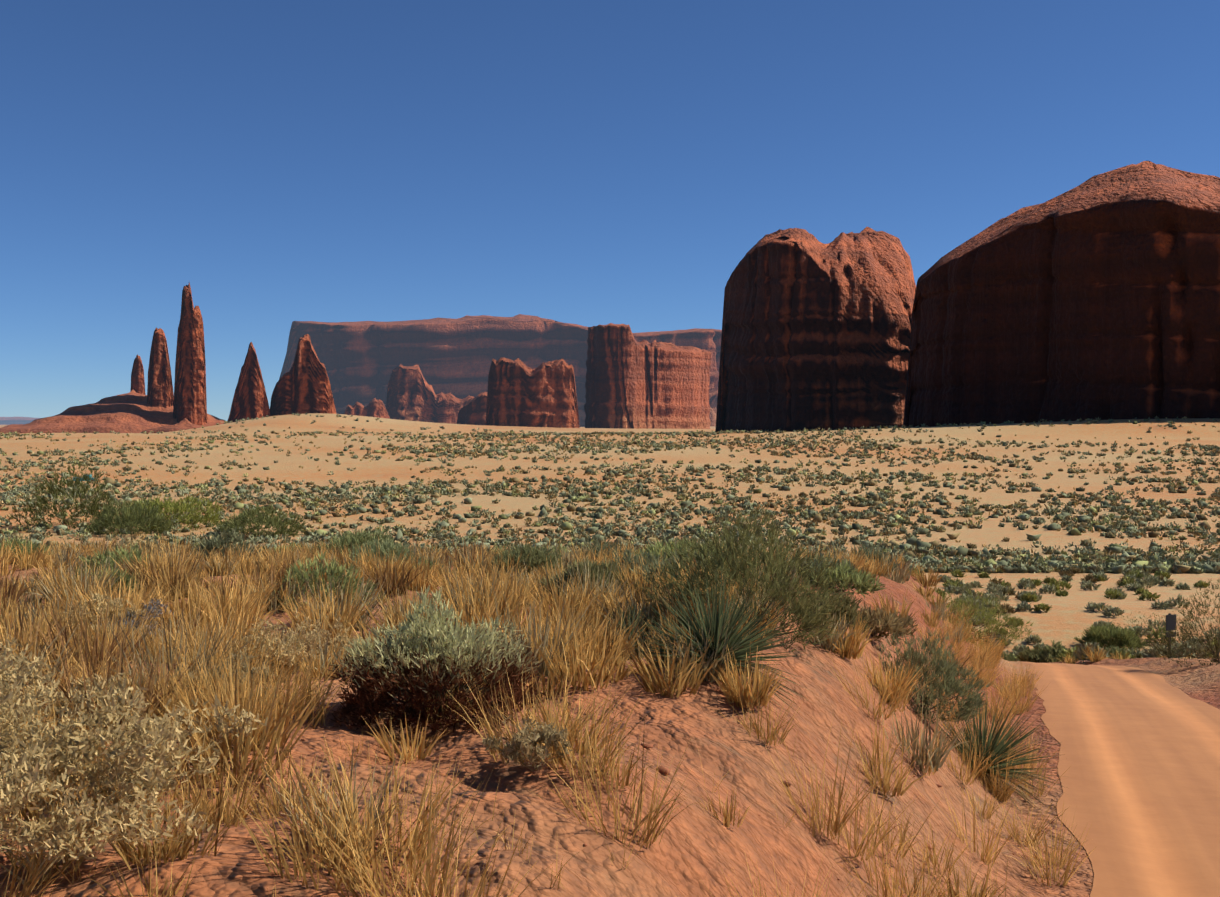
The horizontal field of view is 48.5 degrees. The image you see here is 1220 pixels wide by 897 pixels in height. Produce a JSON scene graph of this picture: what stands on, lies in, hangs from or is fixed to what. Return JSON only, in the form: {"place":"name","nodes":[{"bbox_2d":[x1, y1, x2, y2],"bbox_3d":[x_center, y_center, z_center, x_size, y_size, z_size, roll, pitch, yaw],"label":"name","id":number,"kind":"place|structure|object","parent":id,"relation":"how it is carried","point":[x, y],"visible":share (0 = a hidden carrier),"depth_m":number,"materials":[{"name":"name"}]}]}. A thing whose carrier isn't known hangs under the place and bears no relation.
{"place":"outdoors","nodes":[
{"label":"outdoors","id":0,"kind":"place"},
{"bbox_2d":[0,417,39,424],"bbox_3d":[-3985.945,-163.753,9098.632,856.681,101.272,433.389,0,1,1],"label":"distant ridge","id":1,"kind":"structure","parent":0,"point":[13,420],"depth_m":8884.68,"materials":[{"name":"stone"}]},
{"bbox_2d":[73,475,94,481],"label":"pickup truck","id":2,"kind":"object","parent":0,"point":[87,479],"visible":0.29,"depth_m":319.80,"materials":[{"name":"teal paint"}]},
{"bbox_2d":[0,413,1219,896],"bbox_3d":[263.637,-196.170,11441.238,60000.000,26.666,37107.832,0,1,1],"label":"terrain","id":3,"kind":"structure","parent":0,"point":[698,849],"depth_m":12.95,"materials":[{"name":"beige sand"}]},
{"bbox_2d":[0,390,225,433],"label":"talus hill","id":4,"kind":"structure","parent":3,"relation":"on","point":[132,411],"depth_m":1104.21,"materials":[{"name":"brown stone"}]},
{"bbox_2d":[130,354,145,394],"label":"rock spire","id":5,"kind":"object","parent":4,"relation":"on","point":[137,380],"visible":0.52,"depth_m":1214.04,"materials":[{"name":"stone"}]},
{"bbox_2d":[147,327,173,407],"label":"rock spire","id":6,"kind":"object","parent":4,"relation":"on","point":[160,393],"visible":0.6,"depth_m":1139.73,"materials":[{"name":"stone"}]},
{"bbox_2d":[141,418,204,432],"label":"talus slope","id":7,"kind":"structure","parent":3,"relation":"on","point":[185,424],"depth_m":1083.44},
{"bbox_2d":[173,282,206,424],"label":"rock spire","id":8,"kind":"structure","parent":3,"relation":"on","point":[190,402],"depth_m":1117.44,"materials":[{"name":"stone"}]},
{"bbox_2d":[227,342,270,421],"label":"rock spire","id":9,"kind":"object","parent":3,"relation":"on","point":[250,400],"visible":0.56,"depth_m":1174.21,"materials":[{"name":"stone"}]},
{"bbox_2d":[0,591,571,885],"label":"dry weed bushes","id":10,"kind":"object","parent":3,"relation":"on","point":[34,763],"visible":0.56,"depth_m":5.57,"materials":[{"name":"beige plant"}]},
{"bbox_2d":[270,334,335,415],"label":"rock spire","id":11,"kind":"object","parent":3,"relation":"on","point":[302,385],"visible":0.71,"depth_m":1189.20,"materials":[{"name":"stone"}]},
{"bbox_2d":[344,398,389,418],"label":"rock","id":12,"kind":"object","parent":3,"relation":"on","point":[374,407],"visible":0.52,"depth_m":1738.99,"materials":[{"name":"stone"}]},
{"bbox_2d":[386,364,473,423],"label":"rock","id":13,"kind":"object","parent":3,"relation":"on","point":[412,395],"visible":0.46,"depth_m":1868.62,"materials":[{"name":"stone"}]},
{"bbox_2d":[456,392,486,424],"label":"rock","id":14,"kind":"object","parent":3,"relation":"on","point":[472,411],"visible":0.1,"depth_m":1562.78,"materials":[{"name":"stone"}]},
{"bbox_2d":[279,314,721,426],"bbox_3d":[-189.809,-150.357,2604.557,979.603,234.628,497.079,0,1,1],"label":"mesa","id":15,"kind":"structure","parent":3,"relation":"on","point":[360,360],"depth_m":2406.24,"materials":[{"name":"stone"}]},
{"bbox_2d":[486,357,579,427],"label":"rock","id":16,"kind":"object","parent":3,"relation":"on","point":[520,393],"visible":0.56,"depth_m":1347.52,"materials":[{"name":"stone"}]},
{"bbox_2d":[0,589,1084,896],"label":"scattered stones","id":17,"kind":"object","parent":3,"relation":"on","point":[662,771],"visible":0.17,"depth_m":8.39,"materials":[{"name":"brown stone"}]},
{"bbox_2d":[0,531,1204,896],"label":"dry grass clumps","id":18,"kind":"object","parent":3,"relation":"on","point":[566,637],"visible":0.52,"depth_m":10.97,"materials":[{"name":"yellow plant"}]},
{"bbox_2d":[0,460,1219,738],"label":"shrubs","id":19,"kind":"object","parent":3,"relation":"on","point":[418,650],"visible":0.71,"depth_m":16.35,"materials":[{"name":"green plant"}]},
{"bbox_2d":[584,323,710,428],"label":"butte","id":20,"kind":"object","parent":3,"relation":"on","point":[631,382],"visible":0.77,"depth_m":1397.54,"materials":[{"name":"stone"}]},
{"bbox_2d":[715,227,915,431],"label":"butte","id":21,"kind":"object","parent":3,"relation":"on","point":[815,333],"visible":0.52,"depth_m":925.39,"materials":[{"name":"stone"}]},
{"bbox_2d":[585,564,1068,810],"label":"yucca plants","id":22,"kind":"object","parent":3,"relation":"on","point":[717,625],"visible":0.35,"depth_m":11.90,"materials":[{"name":"green plant"}]},
{"bbox_2d":[903,161,1219,427],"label":"butte","id":23,"kind":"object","parent":3,"relation":"on","point":[1094,297],"visible":0.77,"depth_m":733.50,"materials":[{"name":"stone"}]},
{"bbox_2d":[904,565,1219,663],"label":"sagebrush","id":24,"kind":"object","parent":3,"relation":"on","point":[1134,580],"visible":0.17,"depth_m":111.11,"materials":[{"name":"green plant"}]},
{"bbox_2d":[1166,613,1175,657],"bbox_3d":[17.671,6.006,42.782,0.420,1.600,0.105,0,1,-22],"label":"road sign post","id":25,"kind":"object","parent":3,"relation":"on","point":[1170,621],"visible":0.6,"depth_m":42.73,"materials":[{"name":"metal"}]},
{"bbox_2d":[0,413,1219,573],"bbox_3d":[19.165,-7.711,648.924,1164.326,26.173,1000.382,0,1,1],"label":"sagebrush field","id":26,"kind":"structure","parent":0,"point":[1007,562],"depth_m":258.09,"materials":[{"name":"green plant"}]},
{"bbox_2d":[0,0,1219,420],"label":"sky","id":27,"kind":"structure","parent":0,"point":[588,163],"materials":[{"name":"blue"}]},
{"bbox_2d":[1015,661,1219,896],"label":"dirt track","id":28,"kind":"structure","parent":0,"point":[1140,750],"depth_m":18.31,"materials":[{"name":"orange soil"}]}
]}

